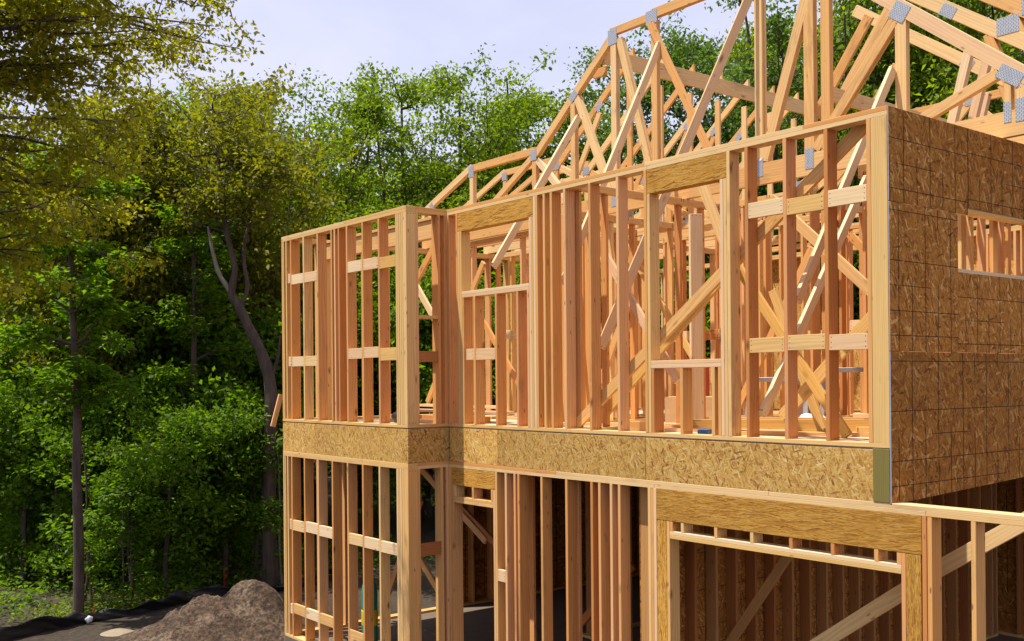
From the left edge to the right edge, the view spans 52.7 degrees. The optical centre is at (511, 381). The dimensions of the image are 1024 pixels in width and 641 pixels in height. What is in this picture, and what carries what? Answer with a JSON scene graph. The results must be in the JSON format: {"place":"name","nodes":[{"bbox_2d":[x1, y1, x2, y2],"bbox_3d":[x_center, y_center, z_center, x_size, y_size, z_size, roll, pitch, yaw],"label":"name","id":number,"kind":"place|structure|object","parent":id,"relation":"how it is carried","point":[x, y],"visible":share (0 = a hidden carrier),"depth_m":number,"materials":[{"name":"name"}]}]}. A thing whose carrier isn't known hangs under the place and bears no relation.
{"place":"outdoors","nodes":[
{"label":"outdoors","id":0,"kind":"place"},
{"bbox_2d":[0,390,495,640],"bbox_3d":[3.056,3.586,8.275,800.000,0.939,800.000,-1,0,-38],"label":"ground","id":1,"kind":"structure","parent":0,"point":[92,631],"depth_m":19.36,"materials":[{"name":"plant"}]},
{"bbox_2d":[0,368,83,582],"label":"tree","id":2,"kind":"object","parent":1,"relation":"on","point":[10,492],"visible":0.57,"depth_m":20.78,"materials":[{"name":"green plant"}]},
{"bbox_2d":[0,419,119,586],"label":"tree","id":3,"kind":"object","parent":1,"relation":"on","point":[26,467],"visible":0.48,"depth_m":20.14,"materials":[{"name":"green plant"}]},
{"bbox_2d":[1,381,136,579],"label":"tree","id":4,"kind":"object","parent":1,"relation":"on","point":[60,403],"visible":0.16,"depth_m":20.44,"materials":[{"name":"green plant"}]},
{"bbox_2d":[0,143,152,612],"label":"tree","id":5,"kind":"object","parent":1,"relation":"on","point":[78,374],"visible":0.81,"depth_m":17.29,"materials":[{"name":"green plant"}]},
{"bbox_2d":[0,286,158,571],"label":"tree","id":6,"kind":"object","parent":1,"relation":"on","point":[39,412],"visible":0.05,"depth_m":21.56,"materials":[{"name":"green plant"}]},
{"bbox_2d":[37,443,121,600],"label":"sapling","id":7,"kind":"object","parent":1,"relation":"on","point":[89,519],"visible":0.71,"depth_m":18.76,"materials":[{"name":"green plant"}]},
{"bbox_2d":[47,521,120,607],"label":"sapling","id":8,"kind":"object","parent":1,"relation":"on","point":[89,570],"visible":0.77,"depth_m":18.07,"materials":[{"name":"green plant"}]},
{"bbox_2d":[0,153,187,328],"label":"tree","id":9,"kind":"object","parent":1,"relation":"on","point":[32,299],"visible":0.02,"depth_m":21.94,"materials":[{"name":"green plant"}]},
{"bbox_2d":[15,585,193,619],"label":"weeds","id":10,"kind":"object","parent":1,"relation":"on","point":[60,611],"visible":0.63,"depth_m":18.11,"materials":[{"name":"green plant"}]},
{"bbox_2d":[39,385,176,584],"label":"tree","id":11,"kind":"object","parent":1,"relation":"on","point":[100,414],"visible":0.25,"depth_m":20.20,"materials":[{"name":"green plant"}]},
{"bbox_2d":[13,304,202,564],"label":"tree","id":12,"kind":"object","parent":1,"relation":"on","point":[148,328],"visible":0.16,"depth_m":21.18,"materials":[{"name":"green plant"}]},
{"bbox_2d":[0,64,225,571],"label":"tree","id":13,"kind":"object","parent":1,"relation":"on","point":[139,293],"visible":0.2,"depth_m":21.04,"materials":[{"name":"green plant"}]},
{"bbox_2d":[36,466,195,598],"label":"tree","id":14,"kind":"object","parent":1,"relation":"on","point":[102,548],"visible":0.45,"depth_m":19.20,"materials":[{"name":"green plant"}]},
{"bbox_2d":[89,473,155,600],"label":"sapling","id":15,"kind":"object","parent":1,"relation":"on","point":[114,523],"visible":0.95,"depth_m":18.55,"materials":[{"name":"green plant"}]},
{"bbox_2d":[95,482,164,599],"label":"sapling","id":16,"kind":"object","parent":1,"relation":"on","point":[150,549],"visible":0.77,"depth_m":18.80,"materials":[{"name":"green plant"}]},
{"bbox_2d":[0,0,264,303],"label":"tree","id":17,"kind":"object","parent":1,"relation":"on","point":[38,21],"visible":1,"depth_m":9.60,"materials":[{"name":"green plant"}]},
{"bbox_2d":[0,69,279,555],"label":"tree","id":18,"kind":"object","parent":1,"relation":"on","point":[162,135],"visible":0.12,"depth_m":21.50,"materials":[{"name":"green plant"}]},
{"bbox_2d":[81,392,251,596],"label":"tree","id":19,"kind":"object","parent":1,"relation":"on","point":[158,469],"visible":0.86,"depth_m":19.16,"materials":[{"name":"green plant"}]},
{"bbox_2d":[0,568,347,640],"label":"silt fence","id":20,"kind":"object","parent":1,"relation":"on","point":[37,625],"visible":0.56,"depth_m":17.68,"materials":[{"name":"black fabric"}]},
{"bbox_2d":[0,52,368,556],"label":"tree","id":21,"kind":"object","parent":1,"relation":"on","point":[252,263],"visible":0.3,"depth_m":22.98,"materials":[{"name":"green plant"}]},
{"bbox_2d":[90,355,283,586],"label":"tree","id":22,"kind":"object","parent":1,"relation":"on","point":[160,390],"visible":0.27,"depth_m":20.30,"materials":[{"name":"green plant"}]},
{"bbox_2d":[137,173,255,462],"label":"tree","id":23,"kind":"object","parent":1,"relation":"on","point":[192,328],"visible":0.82,"depth_m":20.90,"materials":[{"name":"green plant"}]},
{"bbox_2d":[132,404,283,586],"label":"tree","id":24,"kind":"object","parent":1,"relation":"on","point":[225,457],"visible":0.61,"depth_m":19.59,"materials":[{"name":"green plant"}]},
{"bbox_2d":[116,579,317,640],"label":"dirt pile","id":25,"kind":"object","parent":1,"relation":"on","point":[250,610],"visible":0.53,"depth_m":15.88,"materials":[{"name":"soil"}]},
{"bbox_2d":[155,146,278,563],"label":"tree","id":26,"kind":"object","parent":1,"relation":"on","point":[224,274],"visible":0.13,"depth_m":22.60,"materials":[{"name":"green plant"}]},
{"bbox_2d":[0,512,435,623],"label":"undergrowth","id":27,"kind":"object","parent":1,"relation":"on","point":[28,595],"visible":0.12,"depth_m":19.66,"materials":[{"name":"green plant"}]},
{"bbox_2d":[136,293,302,546],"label":"tree","id":28,"kind":"object","parent":1,"relation":"on","point":[240,371],"visible":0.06,"depth_m":22.50,"materials":[{"name":"green plant"}]},
{"bbox_2d":[117,68,334,585],"bbox_3d":[-5.510,-1.044,20.210,3.604,10.219,2.912,-1,0,20],"label":"tree","id":29,"kind":"object","parent":1,"relation":"on","point":[247,160],"visible":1,"depth_m":19.89,"materials":[{"name":"green plant"}]},
{"bbox_2d":[166,396,315,580],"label":"tree","id":30,"kind":"object","parent":1,"relation":"on","point":[240,495],"visible":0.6,"depth_m":19.92,"materials":[{"name":"green plant"}]},
{"bbox_2d":[124,81,371,292],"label":"tree","id":31,"kind":"object","parent":1,"relation":"on","point":[332,151],"visible":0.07,"depth_m":27.51,"materials":[{"name":"green plant"}]},
{"bbox_2d":[151,300,361,561],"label":"tree","id":32,"kind":"object","parent":1,"relation":"on","point":[273,331],"visible":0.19,"depth_m":22.26,"materials":[{"name":"green plant"}]},
{"bbox_2d":[155,68,376,491],"bbox_3d":[-7.485,-2.430,30.141,6.509,13.073,7.206,-1,0,-19],"label":"tree","id":33,"kind":"object","parent":1,"relation":"on","point":[299,125],"visible":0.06,"depth_m":29.43,"materials":[{"name":"green plant"}]},
{"bbox_2d":[154,86,441,520],"bbox_3d":[-6.565,-2.647,30.326,7.948,13.480,8.137,-1,0,-24],"label":"tree","id":34,"kind":"object","parent":1,"relation":"on","point":[368,182],"visible":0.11,"depth_m":29.14,"materials":[{"name":"green plant"}]},
{"bbox_2d":[248,252,393,534],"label":"tree","id":35,"kind":"object","parent":1,"relation":"on","point":[359,393],"visible":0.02,"depth_m":26.28,"materials":[{"name":"green plant"}]},
{"bbox_2d":[312,82,393,512],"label":"tree","id":36,"kind":"object","parent":1,"relation":"on","point":[379,118],"visible":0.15,"depth_m":32.00,"materials":[{"name":"green plant"}]},
{"bbox_2d":[290,188,482,483],"bbox_3d":[-4.267,-0.591,27.750,7.531,9.346,6.819,-1,0,1],"label":"tree","id":37,"kind":"object","parent":1,"relation":"on","point":[374,227],"visible":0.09,"depth_m":26.78,"materials":[{"name":"green plant"}]},
{"bbox_2d":[302,254,495,517],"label":"tree","id":38,"kind":"object","parent":1,"relation":"on","point":[423,383],"visible":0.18,"depth_m":25.44,"materials":[{"name":"green plant"}]},
{"bbox_2d":[287,56,543,496],"bbox_3d":[-2.661,-2.751,31.399,7.373,13.681,6.660,-1,0,13],"label":"tree","id":39,"kind":"object","parent":1,"relation":"on","point":[407,91],"visible":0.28,"depth_m":30.87,"materials":[{"name":"green plant"}]},
{"bbox_2d":[335,183,517,519],"bbox_3d":[-2.596,-0.973,30.390,6.556,10.002,6.708,-1,0,21],"label":"tree","id":40,"kind":"object","parent":1,"relation":"on","point":[426,504],"visible":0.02,"depth_m":29.85,"materials":[{"name":"green plant"}]},
{"bbox_2d":[342,42,556,286],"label":"tree","id":41,"kind":"object","parent":1,"relation":"on","point":[456,86],"visible":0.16,"depth_m":31.05,"materials":[{"name":"green plant"}]},
{"bbox_2d":[465,60,550,278],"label":"tree","id":42,"kind":"object","parent":1,"relation":"on","point":[506,79],"visible":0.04,"depth_m":33.81,"materials":[{"name":"green plant"}]},
{"bbox_2d":[399,86,673,282],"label":"tree","id":43,"kind":"object","parent":1,"relation":"on","point":[548,152],"visible":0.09,"depth_m":30.40,"materials":[{"name":"green plant"}]},
{"bbox_2d":[285,576,1023,640],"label":"floor slab","id":44,"kind":"structure","parent":1,"relation":"on","point":[478,622],"depth_m":16.11,"materials":[{"name":"concrete"}]},
{"bbox_2d":[283,451,418,640],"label":"framed wall","id":45,"kind":"structure","parent":44,"relation":"on","point":[404,549],"depth_m":13.98,"materials":[{"name":"brown wood"}]},
{"bbox_2d":[417,461,449,640],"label":"framed wall","id":46,"kind":"structure","parent":44,"relation":"on","point":[439,547],"depth_m":13.08,"materials":[{"name":"brown wood"}]},
{"bbox_2d":[302,460,639,634],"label":"framed wall","id":47,"kind":"structure","parent":44,"relation":"on","point":[478,571],"depth_m":17.77,"materials":[{"name":"brown wood"}]},
{"bbox_2d":[577,480,582,640],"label":"framed wall","id":48,"kind":"structure","parent":44,"relation":"on","point":[579,558],"depth_m":11.44,"materials":[{"name":"brown wood"}]},
{"bbox_2d":[528,475,632,640],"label":"framed wall","id":49,"kind":"structure","parent":44,"relation":"on","point":[532,560],"depth_m":12.60,"materials":[{"name":"brown wood"}]},
{"bbox_2d":[585,481,639,633],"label":"framed wall","id":50,"kind":"structure","parent":44,"relation":"on","point":[636,624],"depth_m":15.22,"materials":[{"name":"brown wood"}]},
{"bbox_2d":[449,461,1023,640],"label":"framed wall","id":51,"kind":"structure","parent":44,"relation":"on","point":[909,534],"depth_m":10.21,"materials":[{"name":"brown wood"}]},
{"bbox_2d":[283,409,889,502],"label":"floor deck","id":52,"kind":"structure","parent":51,"relation":"on","point":[854,473],"depth_m":10.56,"materials":[{"name":"wood"}]},
{"bbox_2d":[281,205,416,427],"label":"framed wall","id":53,"kind":"structure","parent":52,"relation":"on","point":[346,352],"depth_m":13.94,"materials":[{"name":"brown wood"}]},
{"bbox_2d":[415,206,447,427],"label":"framed wall","id":54,"kind":"structure","parent":52,"relation":"on","point":[437,355],"depth_m":13.08,"materials":[{"name":"brown wood"}]},
{"bbox_2d":[300,239,662,419],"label":"framed wall","id":55,"kind":"structure","parent":52,"relation":"on","point":[487,258],"depth_m":17.74,"materials":[{"name":"brown wood"}]},
{"bbox_2d":[463,47,634,249],"bbox_3d":[0.341,-3.368,15.760,0.041,2.345,4.289,-1,0,-38],"label":"roof truss","id":56,"kind":"object","parent":55,"relation":"on","point":[503,174],"visible":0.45,"depth_m":14.87,"materials":[{"name":"brown wood"}]},
{"bbox_2d":[483,59,664,253],"bbox_3d":[0.819,-3.372,16.139,0.041,2.345,4.289,-1,0,-38],"label":"roof truss","id":57,"kind":"object","parent":55,"relation":"on","point":[588,168],"visible":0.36,"depth_m":15.61,"materials":[{"name":"brown wood"}]},
{"bbox_2d":[511,64,694,251],"bbox_3d":[1.297,-3.377,16.517,0.041,2.345,4.289,-1,0,-38],"label":"roof truss","id":58,"kind":"object","parent":55,"relation":"on","point":[667,106],"visible":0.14,"depth_m":15.24,"materials":[{"name":"brown wood"}]},
{"bbox_2d":[581,72,722,240],"bbox_3d":[1.775,-3.381,16.896,0.041,2.345,4.289,-1,0,-38],"label":"roof truss","id":59,"kind":"object","parent":55,"relation":"on","point":[682,129],"visible":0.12,"depth_m":15.74,"materials":[{"name":"brown wood"}]},
{"bbox_2d":[637,79,749,247],"bbox_3d":[2.253,-3.385,17.275,0.041,2.345,4.289,-1,0,-38],"label":"roof truss","id":60,"kind":"object","parent":55,"relation":"on","point":[710,133],"visible":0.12,"depth_m":15.94,"materials":[{"name":"brown wood"}]},
{"bbox_2d":[421,0,1023,248],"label":"roof truss","id":61,"kind":"object","parent":55,"relation":"on","point":[1008,122],"visible":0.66,"depth_m":11.29,"materials":[{"name":"brown wood"}]},
{"bbox_2d":[490,115,581,268],"bbox_3d":[0.333,-2.505,13.472,0.092,2.572,0.040,41,-24,-31],"label":"diagonal brace","id":62,"kind":"object","parent":61,"relation":"attached to","point":[541,182],"visible":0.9,"depth_m":13.53,"materials":[{"name":"brown wood"}]},
{"bbox_2d":[601,0,752,349],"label":"diagonal brace","id":63,"kind":"object","parent":61,"relation":"attached to","point":[690,135],"visible":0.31,"depth_m":11.49,"materials":[{"name":"brown wood"}]},
{"bbox_2d":[647,20,711,148],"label":"diagonal brace","id":64,"kind":"object","parent":61,"relation":"attached to","point":[678,85],"visible":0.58,"depth_m":12.52,"materials":[{"name":"brown wood"}]},
{"bbox_2d":[562,41,659,284],"bbox_3d":[1.201,-2.643,12.246,0.092,3.458,0.040,34,-20,-33],"label":"diagonal brace","id":65,"kind":"object","parent":64,"relation":"attached to","point":[630,115],"visible":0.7,"depth_m":12.39,"materials":[{"name":"brown wood"}]},
{"bbox_2d":[593,51,803,114],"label":"ledger beam","id":66,"kind":"structure","parent":61,"relation":"attached to","point":[723,86],"depth_m":14.90,"materials":[{"name":"brown wood"}]},
{"bbox_2d":[797,66,895,303],"bbox_3d":[3.179,-1.916,9.789,0.094,2.862,0.040,40,-24,-31],"label":"diagonal brace","id":67,"kind":"object","parent":61,"relation":"attached to","point":[818,249],"visible":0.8,"depth_m":9.77,"materials":[{"name":"brown wood"}]},
{"bbox_2d":[470,220,585,419],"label":"framed wall","id":68,"kind":"structure","parent":52,"relation":"on","point":[522,236],"depth_m":15.12,"materials":[{"name":"brown wood"}]},
{"bbox_2d":[495,219,719,418],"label":"framed wall","id":69,"kind":"structure","parent":52,"relation":"on","point":[712,334],"depth_m":17.39,"materials":[{"name":"brown wood"}]},
{"bbox_2d":[561,210,674,421],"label":"framed wall","id":70,"kind":"structure","parent":52,"relation":"on","point":[633,222],"depth_m":13.89,"materials":[{"name":"brown wood"}]},
{"bbox_2d":[574,186,742,429],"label":"framed wall","id":71,"kind":"structure","parent":52,"relation":"on","point":[676,202],"depth_m":11.69,"materials":[{"name":"brown wood"}]},
{"bbox_2d":[600,238,679,383],"bbox_3d":[1.393,-0.825,11.613,0.040,2.070,0.100,-1,-37,-38],"label":"diagonal brace","id":72,"kind":"object","parent":71,"relation":"attached to","point":[639,314],"visible":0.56,"depth_m":11.56,"materials":[{"name":"brown wood"}]},
{"bbox_2d":[610,259,744,413],"bbox_3d":[1.705,-0.503,10.933,0.040,0.120,2.958,-1,-39,-38],"label":"diagonal brace","id":73,"kind":"object","parent":71,"relation":"attached to","point":[636,377],"visible":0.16,"depth_m":10.99,"materials":[{"name":"yellow wood"}]},
{"bbox_2d":[447,105,897,447],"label":"framed wall","id":74,"kind":"structure","parent":52,"relation":"on","point":[539,351],"depth_m":10.29,"materials":[{"name":"brown wood"}]},
{"bbox_2d":[576,124,865,428],"bbox_3d":[1.835,-0.834,10.031,0.040,0.115,4.529,-1,-36,-38],"label":"diagonal brace","id":75,"kind":"object","parent":74,"relation":"attached to","point":[846,144],"visible":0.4,"depth_m":9.90,"materials":[{"name":"brown wood"}]},
{"bbox_2d":[759,175,866,416],"bbox_3d":[2.955,-0.884,9.987,0.092,2.914,0.040,42,-25,-30],"label":"diagonal brace","id":76,"kind":"object","parent":74,"relation":"attached to","point":[779,375],"visible":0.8,"depth_m":9.89,"materials":[{"name":"brown wood"}]},
{"bbox_2d":[688,214,703,418],"bbox_3d":[2.077,-0.671,11.637,0.140,2.430,0.070,-1,0,-8],"label":"timber post","id":77,"kind":"object","parent":52,"relation":"on","point":[695,277],"visible":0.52,"depth_m":11.60,"materials":[{"name":"brown wood"}]},
{"bbox_2d":[628,239,773,415],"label":"framed wall","id":78,"kind":"structure","parent":52,"relation":"on","point":[710,251],"depth_m":17.25,"materials":[{"name":"brown wood"}]},
{"bbox_2d":[663,214,820,408],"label":"framed wall","id":79,"kind":"structure","parent":52,"relation":"on","point":[805,219],"depth_m":14.48,"materials":[{"name":"brown wood"}]},
{"bbox_2d":[720,188,817,415],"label":"framed wall","id":80,"kind":"structure","parent":52,"relation":"on","point":[767,289],"depth_m":12.31,"materials":[{"name":"brown wood"}]},
{"bbox_2d":[693,419,868,431],"bbox_3d":[3.256,0.468,11.007,2.811,0.130,0.040,-1,0,13],"label":"lumber plank","id":81,"kind":"object","parent":52,"relation":"on","point":[806,425],"depth_m":11.07,"materials":[{"name":"yellow wood"}]},
{"bbox_2d":[740,264,851,437],"bbox_3d":[2.701,-0.447,10.287,0.040,2.414,0.100,-1,-37,-38],"label":"diagonal brace","id":82,"kind":"object","parent":52,"relation":"on","point":[804,369],"visible":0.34,"depth_m":10.09,"materials":[{"name":"yellow wood"}]},
{"bbox_2d":[768,288,825,431],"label":"diagonal brace","id":83,"kind":"object","parent":52,"relation":"on","point":[812,400],"visible":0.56,"depth_m":10.51,"materials":[{"name":"yellow wood"}]},
{"bbox_2d":[770,205,846,415],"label":"framed wall","id":84,"kind":"structure","parent":52,"relation":"on","point":[842,330],"depth_m":12.03,"materials":[{"name":"brown wood"}]},
{"bbox_2d":[778,312,867,421],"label":"diagonal brace","id":85,"kind":"object","parent":52,"relation":"on","point":[805,392],"visible":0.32,"depth_m":10.15,"materials":[{"name":"yellow wood"}]},
{"bbox_2d":[662,225,1020,411],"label":"framed wall","id":86,"kind":"structure","parent":52,"relation":"on","point":[1015,249],"depth_m":17.13,"materials":[{"name":"brown wood"}]},
{"bbox_2d":[821,205,907,414],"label":"framed wall","id":87,"kind":"structure","parent":52,"relation":"on","point":[859,211],"depth_m":12.94,"materials":[{"name":"brown wood"}]},
{"bbox_2d":[862,171,998,418],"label":"framed wall","id":88,"kind":"structure","parent":52,"relation":"on","point":[993,249],"depth_m":10.12,"materials":[{"name":"brown wood"}]},
{"bbox_2d":[848,222,1021,413],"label":"framed wall","id":89,"kind":"structure","parent":52,"relation":"on","point":[852,323],"depth_m":14.60,"materials":[{"name":"brown wood"}]},
{"bbox_2d":[902,203,1004,353],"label":"framed wall","id":90,"kind":"structure","parent":52,"relation":"on","point":[981,244],"depth_m":12.52,"materials":[{"name":"brown wood"}]},
{"bbox_2d":[818,0,1023,178],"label":"roof truss","id":91,"kind":"object","parent":90,"relation":"on","point":[1005,30],"visible":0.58,"depth_m":10.39,"materials":[{"name":"brown wood"}]},
{"bbox_2d":[840,0,1023,119],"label":"roof truss","id":92,"kind":"object","parent":90,"relation":"on","point":[1012,7],"visible":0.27,"depth_m":10.82,"materials":[{"name":"brown wood"}]},
{"bbox_2d":[851,5,1021,116],"bbox_3d":[5.546,-3.517,11.890,0.078,2.648,3.897,-1,0,-38],"label":"roof truss","id":93,"kind":"object","parent":90,"relation":"on","point":[938,49],"visible":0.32,"depth_m":12.38,"materials":[{"name":"brown wood"}]},
{"bbox_2d":[887,106,1023,504],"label":"sheathed wall","id":94,"kind":"structure","parent":52,"relation":"on","point":[956,421],"depth_m":8.83,"materials":[{"name":"brown wood"}]},
{"bbox_2d":[639,483,997,640],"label":"framed wall","id":95,"kind":"structure","parent":44,"relation":"on","point":[804,600],"depth_m":12.28,"materials":[{"name":"brown wood"}]},
{"bbox_2d":[725,556,792,640],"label":"diagonal brace","id":96,"kind":"object","parent":95,"relation":"attached to","point":[762,593],"visible":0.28,"depth_m":10.89,"materials":[{"name":"wood"}]},
{"bbox_2d":[997,477,1023,637],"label":"framed wall","id":97,"kind":"structure","parent":44,"relation":"on","point":[1010,495],"depth_m":15.12,"materials":[{"name":"brown wood"}]},
{"bbox_2d":[562,25,846,297],"bbox_3d":[5.011,-2.917,28.195,8.402,13.929,5.653,-1,0,7],"label":"tree","id":98,"kind":"object","parent":1,"relation":"on","point":[622,89],"visible":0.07,"depth_m":28.00,"materials":[{"name":"green plant"}]},
{"bbox_2d":[602,0,858,283],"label":"tree","id":99,"kind":"object","parent":1,"relation":"on","point":[777,22],"visible":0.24,"depth_m":26.84,"materials":[{"name":"green plant"}]},
{"bbox_2d":[689,2,879,317],"bbox_3d":[8.996,-3.703,30.481,8.818,15.226,7.984,-1,0,23],"label":"tree","id":100,"kind":"object","parent":1,"relation":"on","point":[738,46],"visible":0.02,"depth_m":29.71,"materials":[{"name":"green plant"}]},
{"bbox_2d":[723,0,1023,319],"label":"tree","id":101,"kind":"object","parent":1,"relation":"on","point":[847,23],"visible":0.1,"depth_m":25.97,"materials":[{"name":"green plant"}]},
{"bbox_2d":[746,0,1023,230],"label":"tree","id":102,"kind":"object","parent":1,"relation":"on","point":[921,90],"visible":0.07,"depth_m":25.81,"materials":[{"name":"green plant"}]},
{"bbox_2d":[327,215,448,423],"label":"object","id":103,"kind":"structure","parent":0,"point":[424,229],"depth_m":14.90,"materials":[{"name":"brown wood"}]},
{"bbox_2d":[0,0,1000,212],"label":"sky","id":104,"kind":"structure","parent":0,"point":[332,38],"materials":[{"name":"white"}]},
{"bbox_2d":[770,195,867,295],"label":"diagonal brace","id":105,"kind":"object","parent":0,"point":[854,275],"visible":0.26,"depth_m":9.51,"materials":[{"name":"brown wood"}]},
{"bbox_2d":[810,583,901,640],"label":"diagonal brace","id":106,"kind":"object","parent":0,"point":[868,613],"visible":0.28,"depth_m":8.90,"materials":[{"name":"brown wood"}]},
{"bbox_2d":[941,512,1023,576],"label":"diagonal brace","id":107,"kind":"object","parent":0,"point":[999,535],"visible":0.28,"depth_m":8.25,"materials":[{"name":"brown wood"}]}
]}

